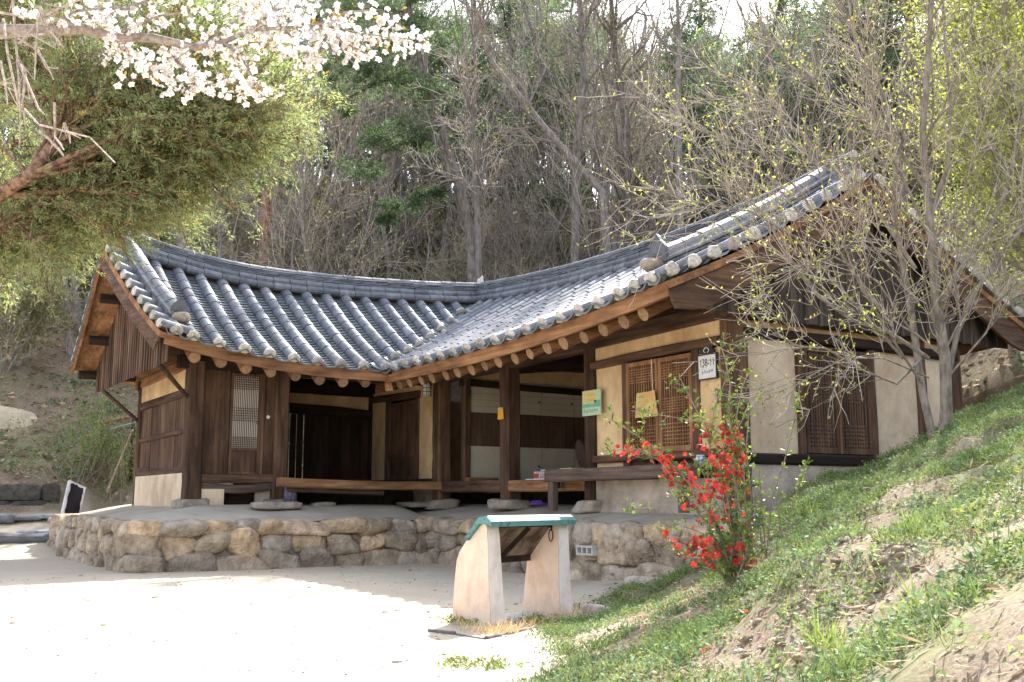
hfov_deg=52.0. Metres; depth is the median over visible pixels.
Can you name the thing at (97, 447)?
green bush
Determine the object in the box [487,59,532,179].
pine tree
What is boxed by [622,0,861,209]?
bare tree
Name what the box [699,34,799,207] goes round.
bare tree
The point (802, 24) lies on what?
pine tree
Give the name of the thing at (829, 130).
bare tree
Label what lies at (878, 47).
pine tree
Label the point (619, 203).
bare tree
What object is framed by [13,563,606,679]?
leaf litter
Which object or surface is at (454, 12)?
pine tree
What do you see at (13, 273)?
bare shrub
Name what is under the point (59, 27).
cherry tree
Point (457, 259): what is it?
bare tree
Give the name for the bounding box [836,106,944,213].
bare shrub
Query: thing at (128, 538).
stone platform
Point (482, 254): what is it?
bare tree
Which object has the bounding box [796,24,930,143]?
bare tree
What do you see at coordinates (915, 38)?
bare tree
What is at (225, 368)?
courtyard house
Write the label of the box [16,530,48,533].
stone slab
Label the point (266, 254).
bare shrub
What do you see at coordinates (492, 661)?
weed
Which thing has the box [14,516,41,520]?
stone slab
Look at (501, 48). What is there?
pine tree
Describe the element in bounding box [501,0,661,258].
bare tree
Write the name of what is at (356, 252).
bare shrub
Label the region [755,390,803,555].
leafy shoot
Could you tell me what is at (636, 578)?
stone
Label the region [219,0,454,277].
bare tree
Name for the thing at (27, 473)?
dead branch
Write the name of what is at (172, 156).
juniper tree
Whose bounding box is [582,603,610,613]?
stone
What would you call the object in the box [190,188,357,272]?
bare tree
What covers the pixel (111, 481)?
pole
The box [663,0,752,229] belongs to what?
bare tree
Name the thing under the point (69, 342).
tree
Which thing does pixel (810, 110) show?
bare tree
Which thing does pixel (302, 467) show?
ground cover
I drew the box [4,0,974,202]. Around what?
sky
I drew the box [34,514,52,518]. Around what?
stone slab
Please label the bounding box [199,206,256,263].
bare shrub
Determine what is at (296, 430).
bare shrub
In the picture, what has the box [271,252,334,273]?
bare shrub
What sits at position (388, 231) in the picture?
bare shrub
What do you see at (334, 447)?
plank door
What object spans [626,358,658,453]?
door
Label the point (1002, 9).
leafy tree
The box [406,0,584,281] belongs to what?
bare tree
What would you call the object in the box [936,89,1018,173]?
bare shrub
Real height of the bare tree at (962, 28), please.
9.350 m
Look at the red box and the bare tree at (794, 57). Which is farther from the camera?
the bare tree at (794, 57)
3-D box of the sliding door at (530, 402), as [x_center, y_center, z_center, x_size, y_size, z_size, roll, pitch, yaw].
[0.240,1.987,21.884,0.884,1.940,0.060,5,-10,-31]
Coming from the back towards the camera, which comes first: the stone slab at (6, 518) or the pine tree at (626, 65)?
the pine tree at (626, 65)
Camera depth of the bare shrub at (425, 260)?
41.31 m
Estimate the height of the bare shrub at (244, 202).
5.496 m
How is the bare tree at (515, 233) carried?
on the ground at (344, 636)
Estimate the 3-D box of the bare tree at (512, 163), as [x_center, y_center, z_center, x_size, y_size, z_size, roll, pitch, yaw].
[0.431,-8.079,54.183,7.224,12.054,10.832,-4,-10,25]
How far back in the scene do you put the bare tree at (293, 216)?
35.44 m
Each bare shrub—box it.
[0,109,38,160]
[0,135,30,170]
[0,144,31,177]
[0,257,90,371]
[0,259,54,290]
[1,259,44,332]
[49,231,103,293]
[85,217,167,269]
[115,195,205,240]
[153,211,254,258]
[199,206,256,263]
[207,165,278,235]
[210,183,282,257]
[222,242,280,263]
[240,235,327,270]
[249,236,352,274]
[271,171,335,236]
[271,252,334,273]
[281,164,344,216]
[288,413,303,456]
[298,225,381,276]
[323,181,378,243]
[338,189,469,279]
[341,231,422,278]
[345,201,376,246]
[391,222,433,268]
[394,267,415,279]
[404,164,441,236]
[411,234,506,281]
[419,262,510,281]
[432,174,517,259]
[486,202,560,275]
[531,182,591,239]
[557,217,584,265]
[558,196,614,259]
[606,174,675,232]
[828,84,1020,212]
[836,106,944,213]
[910,138,989,196]
[929,27,1023,152]
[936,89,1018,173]
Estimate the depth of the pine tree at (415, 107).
54.60 m
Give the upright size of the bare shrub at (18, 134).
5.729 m
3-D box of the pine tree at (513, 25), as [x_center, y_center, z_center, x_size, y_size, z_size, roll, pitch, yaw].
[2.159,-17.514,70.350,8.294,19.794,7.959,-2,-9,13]
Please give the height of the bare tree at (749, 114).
14.269 m
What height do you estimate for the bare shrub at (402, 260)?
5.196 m
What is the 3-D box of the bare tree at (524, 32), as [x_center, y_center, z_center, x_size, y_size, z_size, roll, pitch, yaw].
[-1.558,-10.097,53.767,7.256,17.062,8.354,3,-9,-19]
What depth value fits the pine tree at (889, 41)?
47.85 m
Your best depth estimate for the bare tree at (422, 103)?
59.30 m
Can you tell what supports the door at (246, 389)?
in the courtyard house
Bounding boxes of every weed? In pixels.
[424,612,563,669]
[791,600,853,651]
[792,499,820,520]
[874,560,943,608]
[947,498,986,514]
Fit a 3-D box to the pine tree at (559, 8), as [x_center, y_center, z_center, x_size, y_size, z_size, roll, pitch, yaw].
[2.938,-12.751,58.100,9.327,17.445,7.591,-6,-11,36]
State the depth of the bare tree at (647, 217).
45.62 m
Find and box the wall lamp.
[422,382,430,396]
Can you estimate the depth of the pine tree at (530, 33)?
72.39 m
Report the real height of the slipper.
0.075 m
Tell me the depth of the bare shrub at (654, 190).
58.35 m
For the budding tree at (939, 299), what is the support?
on the ground at (344, 636)
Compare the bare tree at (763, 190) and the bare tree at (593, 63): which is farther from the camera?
the bare tree at (593, 63)
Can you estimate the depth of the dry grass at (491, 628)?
9.45 m
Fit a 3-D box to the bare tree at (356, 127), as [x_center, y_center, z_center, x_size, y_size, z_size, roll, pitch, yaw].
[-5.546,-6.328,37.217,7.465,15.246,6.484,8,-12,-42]
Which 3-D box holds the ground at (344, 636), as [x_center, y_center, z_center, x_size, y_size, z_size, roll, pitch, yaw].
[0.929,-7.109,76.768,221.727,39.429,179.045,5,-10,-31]
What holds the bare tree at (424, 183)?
on the ground at (344, 636)
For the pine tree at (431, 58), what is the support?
on the ground at (344, 636)
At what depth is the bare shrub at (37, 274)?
38.78 m
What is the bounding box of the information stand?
[452,514,575,625]
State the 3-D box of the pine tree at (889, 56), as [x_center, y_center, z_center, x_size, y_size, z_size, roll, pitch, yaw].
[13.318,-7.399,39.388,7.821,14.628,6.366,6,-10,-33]
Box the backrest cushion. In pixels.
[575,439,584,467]
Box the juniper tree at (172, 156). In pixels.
[0,0,356,322]
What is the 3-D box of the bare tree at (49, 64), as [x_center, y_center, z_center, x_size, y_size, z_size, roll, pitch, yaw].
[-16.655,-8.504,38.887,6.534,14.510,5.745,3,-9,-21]
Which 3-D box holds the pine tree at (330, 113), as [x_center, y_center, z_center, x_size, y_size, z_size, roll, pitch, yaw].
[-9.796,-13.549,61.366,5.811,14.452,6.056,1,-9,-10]
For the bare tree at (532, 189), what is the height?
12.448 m
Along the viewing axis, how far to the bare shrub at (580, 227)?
56.81 m
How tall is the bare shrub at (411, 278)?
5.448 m
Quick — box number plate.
[697,346,718,380]
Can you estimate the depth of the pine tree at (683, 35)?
59.48 m
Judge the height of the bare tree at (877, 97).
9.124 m
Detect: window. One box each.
[803,348,840,453]
[838,349,873,454]
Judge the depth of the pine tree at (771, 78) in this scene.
51.30 m
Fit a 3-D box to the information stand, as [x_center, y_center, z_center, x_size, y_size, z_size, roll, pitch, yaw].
[0.032,2.279,10.397,0.510,1.104,1.405,-7,-11,37]
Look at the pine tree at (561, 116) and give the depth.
46.23 m
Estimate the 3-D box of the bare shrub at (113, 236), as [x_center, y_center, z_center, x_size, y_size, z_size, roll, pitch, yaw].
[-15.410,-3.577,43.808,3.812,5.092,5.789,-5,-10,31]
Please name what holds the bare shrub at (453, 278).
on the ground at (344, 636)
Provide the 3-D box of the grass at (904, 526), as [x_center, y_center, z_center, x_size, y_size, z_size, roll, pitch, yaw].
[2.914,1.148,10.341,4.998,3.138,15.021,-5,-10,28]
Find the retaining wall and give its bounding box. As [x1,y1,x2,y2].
[0,483,60,505]
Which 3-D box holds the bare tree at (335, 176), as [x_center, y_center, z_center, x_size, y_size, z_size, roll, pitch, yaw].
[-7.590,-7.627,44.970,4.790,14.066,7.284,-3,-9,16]
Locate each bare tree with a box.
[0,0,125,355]
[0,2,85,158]
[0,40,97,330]
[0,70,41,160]
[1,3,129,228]
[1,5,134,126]
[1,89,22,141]
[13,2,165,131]
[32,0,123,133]
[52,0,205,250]
[72,183,281,323]
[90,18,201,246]
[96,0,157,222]
[149,171,352,274]
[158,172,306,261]
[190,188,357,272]
[207,0,330,269]
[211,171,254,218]
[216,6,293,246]
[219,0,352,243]
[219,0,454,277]
[229,162,375,275]
[231,95,326,262]
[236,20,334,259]
[241,0,479,275]
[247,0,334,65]
[250,0,384,270]
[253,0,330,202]
[260,154,460,281]
[270,12,397,270]
[275,19,406,275]
[281,94,470,247]
[286,0,454,277]
[303,0,429,279]
[312,123,449,278]
[322,21,491,278]
[333,94,496,277]
[365,92,496,238]
[377,8,558,280]
[379,1,460,249]
[392,63,499,240]
[393,103,597,277]
[396,215,550,281]
[397,7,463,175]
[402,0,531,282]
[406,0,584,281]
[417,0,611,253]
[418,177,565,281]
[422,62,595,277]
[424,103,565,279]
[430,0,558,257]
[435,0,551,151]
[435,93,634,277]
[448,0,576,256]
[449,0,650,263]
[456,71,598,269]
[477,0,610,273]
[479,121,609,267]
[484,4,674,245]
[493,12,609,244]
[495,0,660,249]
[500,81,636,266]
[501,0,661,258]
[504,1,633,184]
[516,1,642,98]
[533,1,717,257]
[534,0,640,262]
[558,22,643,213]
[559,0,714,254]
[560,25,694,240]
[561,2,711,243]
[564,97,771,255]
[565,0,667,126]
[569,47,714,248]
[570,0,686,247]
[577,65,675,245]
[583,172,691,253]
[592,1,688,184]
[598,19,676,223]
[619,150,761,247]
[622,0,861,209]
[632,112,802,231]
[634,0,757,228]
[643,4,860,236]
[649,0,754,135]
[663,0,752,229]
[663,0,849,176]
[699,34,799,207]
[699,143,868,216]
[702,0,889,197]
[708,78,797,198]
[712,75,831,209]
[724,0,892,172]
[773,38,858,176]
[773,74,918,193]
[779,0,889,142]
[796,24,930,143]
[797,0,955,170]
[828,45,945,153]
[832,0,963,209]
[837,2,1020,104]
[862,2,978,121]
[895,0,1023,79]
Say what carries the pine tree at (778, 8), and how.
on the ground at (344, 636)
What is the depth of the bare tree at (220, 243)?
34.02 m
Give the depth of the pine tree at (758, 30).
80.39 m
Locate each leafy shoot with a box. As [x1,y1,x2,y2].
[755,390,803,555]
[774,456,812,542]
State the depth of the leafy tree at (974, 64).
17.46 m
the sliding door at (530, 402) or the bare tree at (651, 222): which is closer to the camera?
the sliding door at (530, 402)
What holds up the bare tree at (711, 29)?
on the ground at (344, 636)
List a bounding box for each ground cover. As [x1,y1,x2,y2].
[0,173,1023,478]
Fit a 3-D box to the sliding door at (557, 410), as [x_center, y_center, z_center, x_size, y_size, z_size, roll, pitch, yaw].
[0.979,2.056,22.337,0.824,1.940,0.060,5,-10,-31]
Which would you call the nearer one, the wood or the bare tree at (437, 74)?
the bare tree at (437, 74)
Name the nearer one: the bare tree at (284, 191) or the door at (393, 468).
the door at (393, 468)
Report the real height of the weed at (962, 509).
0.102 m
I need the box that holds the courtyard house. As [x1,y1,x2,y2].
[71,150,1023,515]
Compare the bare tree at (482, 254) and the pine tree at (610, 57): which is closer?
the bare tree at (482, 254)
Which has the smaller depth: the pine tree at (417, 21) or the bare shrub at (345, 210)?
the pine tree at (417, 21)
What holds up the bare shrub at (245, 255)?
on the ground at (344, 636)
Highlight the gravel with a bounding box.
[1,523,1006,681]
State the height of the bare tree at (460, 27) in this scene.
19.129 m
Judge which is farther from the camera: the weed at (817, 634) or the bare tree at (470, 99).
the bare tree at (470, 99)
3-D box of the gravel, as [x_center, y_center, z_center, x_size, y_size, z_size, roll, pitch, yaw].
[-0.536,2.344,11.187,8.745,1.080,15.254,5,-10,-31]
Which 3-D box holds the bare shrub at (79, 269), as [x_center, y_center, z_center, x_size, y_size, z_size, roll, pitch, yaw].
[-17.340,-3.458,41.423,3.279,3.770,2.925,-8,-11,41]
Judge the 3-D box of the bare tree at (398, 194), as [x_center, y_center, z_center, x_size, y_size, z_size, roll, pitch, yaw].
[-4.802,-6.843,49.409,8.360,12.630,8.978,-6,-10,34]
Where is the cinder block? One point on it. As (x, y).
(589, 550)
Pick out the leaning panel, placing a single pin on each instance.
(73, 497)
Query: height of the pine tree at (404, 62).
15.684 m
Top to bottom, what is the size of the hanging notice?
0.867 m
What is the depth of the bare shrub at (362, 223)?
54.29 m
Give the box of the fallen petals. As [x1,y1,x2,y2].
[642,588,839,676]
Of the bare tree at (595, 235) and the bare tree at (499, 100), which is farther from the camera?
the bare tree at (499, 100)
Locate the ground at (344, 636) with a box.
[0,168,1023,681]
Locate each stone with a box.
[250,501,302,509]
[310,502,335,505]
[396,502,427,507]
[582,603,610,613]
[624,575,659,586]
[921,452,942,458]
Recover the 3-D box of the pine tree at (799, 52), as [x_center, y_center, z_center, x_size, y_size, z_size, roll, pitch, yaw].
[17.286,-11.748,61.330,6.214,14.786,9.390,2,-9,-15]
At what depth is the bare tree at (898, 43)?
48.67 m
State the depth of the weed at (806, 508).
8.92 m
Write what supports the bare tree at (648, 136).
on the ground at (344, 636)
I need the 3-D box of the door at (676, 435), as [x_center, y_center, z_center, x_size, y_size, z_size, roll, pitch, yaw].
[2.404,0.907,15.371,0.056,1.400,0.740,5,-10,-31]
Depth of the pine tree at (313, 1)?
59.29 m
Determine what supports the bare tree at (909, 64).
on the ground at (344, 636)
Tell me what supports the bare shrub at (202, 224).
on the ground at (344, 636)
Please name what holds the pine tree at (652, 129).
on the ground at (344, 636)
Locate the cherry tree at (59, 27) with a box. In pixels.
[0,0,434,162]
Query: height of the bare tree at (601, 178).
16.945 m
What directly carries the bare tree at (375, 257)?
on the ground at (344, 636)
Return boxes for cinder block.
[576,545,596,555]
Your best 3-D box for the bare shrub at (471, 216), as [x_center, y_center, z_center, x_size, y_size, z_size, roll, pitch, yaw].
[-1.812,-6.179,54.560,4.606,6.152,6.994,2,-9,-13]
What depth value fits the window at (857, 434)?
15.62 m
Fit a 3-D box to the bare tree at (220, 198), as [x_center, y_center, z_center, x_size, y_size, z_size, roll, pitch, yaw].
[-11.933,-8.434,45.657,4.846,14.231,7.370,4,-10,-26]
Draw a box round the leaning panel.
[60,480,85,513]
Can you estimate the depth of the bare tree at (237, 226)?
44.09 m
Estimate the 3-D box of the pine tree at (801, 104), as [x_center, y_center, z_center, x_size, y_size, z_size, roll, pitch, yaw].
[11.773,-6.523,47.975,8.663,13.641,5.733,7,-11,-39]
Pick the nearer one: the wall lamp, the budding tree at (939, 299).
the budding tree at (939, 299)
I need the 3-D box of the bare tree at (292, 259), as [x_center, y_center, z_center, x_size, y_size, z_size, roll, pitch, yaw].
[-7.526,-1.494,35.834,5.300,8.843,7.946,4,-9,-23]
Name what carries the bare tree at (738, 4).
on the ground at (344, 636)
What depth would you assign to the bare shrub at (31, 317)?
31.88 m
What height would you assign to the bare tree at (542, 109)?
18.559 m
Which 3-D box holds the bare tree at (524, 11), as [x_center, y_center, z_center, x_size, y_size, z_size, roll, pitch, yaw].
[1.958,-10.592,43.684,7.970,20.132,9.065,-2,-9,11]
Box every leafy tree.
[856,0,1023,355]
[889,0,1023,286]
[899,0,1023,287]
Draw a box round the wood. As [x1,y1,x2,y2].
[6,50,738,203]
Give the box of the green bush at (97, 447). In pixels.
[0,382,137,503]
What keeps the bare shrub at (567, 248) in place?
on the ground at (344, 636)
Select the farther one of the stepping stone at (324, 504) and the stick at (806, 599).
the stepping stone at (324, 504)
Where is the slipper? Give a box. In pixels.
[534,500,547,504]
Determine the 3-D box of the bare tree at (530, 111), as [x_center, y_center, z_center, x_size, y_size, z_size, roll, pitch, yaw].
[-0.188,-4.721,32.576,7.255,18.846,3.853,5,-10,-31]
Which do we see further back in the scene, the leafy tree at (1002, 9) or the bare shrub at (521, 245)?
the bare shrub at (521, 245)
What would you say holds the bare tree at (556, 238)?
on the ground at (344, 636)
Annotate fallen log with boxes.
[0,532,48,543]
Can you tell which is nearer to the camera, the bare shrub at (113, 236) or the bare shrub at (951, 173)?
the bare shrub at (951, 173)
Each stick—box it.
[786,597,871,608]
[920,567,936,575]
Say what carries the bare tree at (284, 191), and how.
on the ground at (344, 636)
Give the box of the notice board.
[582,389,601,415]
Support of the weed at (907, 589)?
on the ground at (344, 636)
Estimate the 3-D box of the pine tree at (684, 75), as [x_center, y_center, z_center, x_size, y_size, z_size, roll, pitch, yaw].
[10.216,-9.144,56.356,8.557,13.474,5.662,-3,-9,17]
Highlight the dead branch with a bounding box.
[20,471,40,478]
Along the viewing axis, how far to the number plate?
14.80 m
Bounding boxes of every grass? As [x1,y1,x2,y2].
[435,600,583,635]
[490,382,1023,681]
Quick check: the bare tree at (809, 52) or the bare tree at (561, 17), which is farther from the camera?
the bare tree at (561, 17)
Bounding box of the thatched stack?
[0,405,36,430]
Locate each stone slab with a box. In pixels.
[0,514,15,523]
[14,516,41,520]
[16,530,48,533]
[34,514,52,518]
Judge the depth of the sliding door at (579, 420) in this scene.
22.66 m
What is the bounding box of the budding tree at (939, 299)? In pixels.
[574,0,1023,449]
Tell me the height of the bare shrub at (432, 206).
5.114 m
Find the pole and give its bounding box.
[106,430,132,492]
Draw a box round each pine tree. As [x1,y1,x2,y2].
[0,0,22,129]
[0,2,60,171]
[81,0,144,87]
[242,147,308,266]
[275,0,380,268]
[284,0,436,149]
[300,0,491,282]
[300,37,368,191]
[306,3,412,243]
[316,0,378,225]
[317,0,447,183]
[370,19,514,280]
[380,2,435,123]
[395,0,472,184]
[401,6,499,246]
[419,45,535,268]
[444,0,575,260]
[473,0,610,267]
[479,1,545,199]
[482,0,633,228]
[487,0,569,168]
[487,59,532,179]
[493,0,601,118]
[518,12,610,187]
[562,7,640,216]
[587,58,703,226]
[598,28,661,173]
[631,12,710,227]
[631,51,751,233]
[632,0,742,179]
[637,59,767,210]
[645,22,744,220]
[656,28,733,155]
[676,55,829,221]
[681,0,830,197]
[691,23,737,157]
[711,38,836,181]
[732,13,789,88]
[738,0,836,168]
[763,5,841,174]
[768,0,932,199]
[782,0,919,151]
[794,0,941,127]
[797,10,947,169]
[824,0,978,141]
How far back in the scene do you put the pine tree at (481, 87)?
50.50 m
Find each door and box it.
[227,373,261,473]
[287,414,367,478]
[386,402,401,479]
[401,400,415,479]
[470,387,499,479]
[520,391,541,479]
[541,393,574,468]
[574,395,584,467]
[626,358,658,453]
[658,353,693,450]
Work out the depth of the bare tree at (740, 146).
46.24 m
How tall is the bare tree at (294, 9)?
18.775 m
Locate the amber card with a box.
[497,405,503,419]
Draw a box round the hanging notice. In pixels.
[635,359,657,417]
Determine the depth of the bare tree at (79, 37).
44.22 m
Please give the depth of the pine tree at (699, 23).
61.69 m
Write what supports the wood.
on the ground at (344, 636)
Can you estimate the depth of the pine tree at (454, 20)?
61.52 m
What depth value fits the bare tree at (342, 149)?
44.49 m
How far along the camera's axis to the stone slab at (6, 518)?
23.61 m
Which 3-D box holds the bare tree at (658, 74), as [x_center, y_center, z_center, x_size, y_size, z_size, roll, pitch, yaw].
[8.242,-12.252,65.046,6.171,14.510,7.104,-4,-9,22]
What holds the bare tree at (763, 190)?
on the ground at (344, 636)
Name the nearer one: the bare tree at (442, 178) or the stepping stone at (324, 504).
the stepping stone at (324, 504)
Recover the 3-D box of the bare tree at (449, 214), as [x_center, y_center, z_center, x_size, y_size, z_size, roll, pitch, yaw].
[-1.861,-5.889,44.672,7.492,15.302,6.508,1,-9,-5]
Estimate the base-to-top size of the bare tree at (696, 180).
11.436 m
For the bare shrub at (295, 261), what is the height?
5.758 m
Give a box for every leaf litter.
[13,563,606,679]
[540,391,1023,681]
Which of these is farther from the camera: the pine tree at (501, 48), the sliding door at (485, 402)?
the pine tree at (501, 48)
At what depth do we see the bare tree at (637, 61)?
53.98 m
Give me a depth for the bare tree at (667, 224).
39.71 m
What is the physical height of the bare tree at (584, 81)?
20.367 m
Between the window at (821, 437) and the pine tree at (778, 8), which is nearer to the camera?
the window at (821, 437)
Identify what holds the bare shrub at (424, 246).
on the ground at (344, 636)
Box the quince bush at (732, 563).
[590,332,771,586]
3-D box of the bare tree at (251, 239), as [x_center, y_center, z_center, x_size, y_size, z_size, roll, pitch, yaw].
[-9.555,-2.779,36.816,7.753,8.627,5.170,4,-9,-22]
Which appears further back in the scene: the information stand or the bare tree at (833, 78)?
the bare tree at (833, 78)
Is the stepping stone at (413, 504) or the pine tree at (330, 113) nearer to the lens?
the stepping stone at (413, 504)
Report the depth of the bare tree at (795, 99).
41.31 m
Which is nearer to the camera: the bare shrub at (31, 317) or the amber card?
the amber card
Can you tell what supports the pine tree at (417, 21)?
on the ground at (344, 636)
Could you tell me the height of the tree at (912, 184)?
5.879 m
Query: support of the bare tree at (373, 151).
on the ground at (344, 636)
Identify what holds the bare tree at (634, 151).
on the ground at (344, 636)
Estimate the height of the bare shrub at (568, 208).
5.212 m
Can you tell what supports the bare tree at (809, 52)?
on the ground at (344, 636)
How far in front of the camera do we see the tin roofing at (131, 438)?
27.47 m
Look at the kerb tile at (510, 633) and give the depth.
9.24 m
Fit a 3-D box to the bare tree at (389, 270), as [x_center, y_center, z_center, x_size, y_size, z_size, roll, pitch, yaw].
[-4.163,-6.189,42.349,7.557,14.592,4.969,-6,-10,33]
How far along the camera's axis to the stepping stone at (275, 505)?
19.12 m
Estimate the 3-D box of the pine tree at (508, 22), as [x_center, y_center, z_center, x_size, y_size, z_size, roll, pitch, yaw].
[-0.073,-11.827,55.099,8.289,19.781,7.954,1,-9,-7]
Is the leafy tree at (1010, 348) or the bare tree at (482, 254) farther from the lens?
the bare tree at (482, 254)
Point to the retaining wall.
(25, 494)
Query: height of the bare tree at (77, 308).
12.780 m
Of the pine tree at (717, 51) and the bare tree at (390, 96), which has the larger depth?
the pine tree at (717, 51)
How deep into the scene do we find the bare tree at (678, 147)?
33.91 m
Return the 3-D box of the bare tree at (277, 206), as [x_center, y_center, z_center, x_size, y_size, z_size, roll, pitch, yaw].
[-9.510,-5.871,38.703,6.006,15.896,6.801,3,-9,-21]
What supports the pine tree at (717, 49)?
on the ground at (344, 636)
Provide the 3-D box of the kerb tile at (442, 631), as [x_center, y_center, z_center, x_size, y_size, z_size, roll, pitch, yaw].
[-0.618,2.555,9.216,0.031,0.043,0.366,8,-12,-42]
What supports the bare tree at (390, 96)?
on the ground at (344, 636)
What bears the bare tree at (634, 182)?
on the ground at (344, 636)
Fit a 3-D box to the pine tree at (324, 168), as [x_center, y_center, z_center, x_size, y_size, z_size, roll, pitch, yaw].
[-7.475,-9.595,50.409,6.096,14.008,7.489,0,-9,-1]
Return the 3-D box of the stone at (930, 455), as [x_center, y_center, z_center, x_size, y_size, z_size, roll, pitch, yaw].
[3.623,1.002,8.998,0.213,0.102,0.133,-8,-12,43]
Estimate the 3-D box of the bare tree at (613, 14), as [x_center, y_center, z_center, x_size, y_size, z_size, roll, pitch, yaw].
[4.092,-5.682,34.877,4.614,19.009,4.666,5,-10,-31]
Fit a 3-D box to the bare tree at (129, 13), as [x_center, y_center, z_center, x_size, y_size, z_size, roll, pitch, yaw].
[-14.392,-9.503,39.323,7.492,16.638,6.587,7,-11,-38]
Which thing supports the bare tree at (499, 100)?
on the ground at (344, 636)
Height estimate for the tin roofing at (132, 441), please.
1.642 m
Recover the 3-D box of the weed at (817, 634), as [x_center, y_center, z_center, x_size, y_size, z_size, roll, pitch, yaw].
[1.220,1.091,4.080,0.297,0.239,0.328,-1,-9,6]
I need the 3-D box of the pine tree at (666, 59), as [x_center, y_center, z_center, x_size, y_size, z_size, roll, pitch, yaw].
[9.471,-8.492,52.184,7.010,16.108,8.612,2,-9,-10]
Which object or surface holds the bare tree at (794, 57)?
on the ground at (344, 636)
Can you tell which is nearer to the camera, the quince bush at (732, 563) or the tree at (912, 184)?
the quince bush at (732, 563)
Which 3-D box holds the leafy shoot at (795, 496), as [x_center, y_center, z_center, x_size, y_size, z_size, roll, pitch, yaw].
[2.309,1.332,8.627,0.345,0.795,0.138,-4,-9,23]
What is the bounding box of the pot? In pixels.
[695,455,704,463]
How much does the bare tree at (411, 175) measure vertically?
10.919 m
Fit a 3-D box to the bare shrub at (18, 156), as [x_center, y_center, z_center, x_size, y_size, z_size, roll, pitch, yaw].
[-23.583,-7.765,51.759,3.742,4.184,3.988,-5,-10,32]
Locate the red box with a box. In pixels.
[533,470,541,477]
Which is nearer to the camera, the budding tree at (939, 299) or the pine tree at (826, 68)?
the budding tree at (939, 299)
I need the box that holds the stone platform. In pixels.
[46,504,776,580]
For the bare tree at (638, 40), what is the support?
on the ground at (344, 636)
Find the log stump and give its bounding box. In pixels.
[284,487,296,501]
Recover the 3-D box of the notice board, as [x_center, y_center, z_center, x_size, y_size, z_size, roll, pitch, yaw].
[1.287,0.999,16.984,0.022,0.410,0.500,5,-10,-31]
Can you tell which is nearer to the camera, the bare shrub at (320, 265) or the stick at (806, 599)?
the stick at (806, 599)
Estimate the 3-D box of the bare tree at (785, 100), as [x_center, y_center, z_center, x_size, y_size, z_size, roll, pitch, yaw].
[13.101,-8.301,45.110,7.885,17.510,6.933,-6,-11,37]
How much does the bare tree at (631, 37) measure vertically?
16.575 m
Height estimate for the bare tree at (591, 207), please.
14.407 m
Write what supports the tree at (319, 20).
on the ground at (344, 636)
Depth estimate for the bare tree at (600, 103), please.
61.01 m

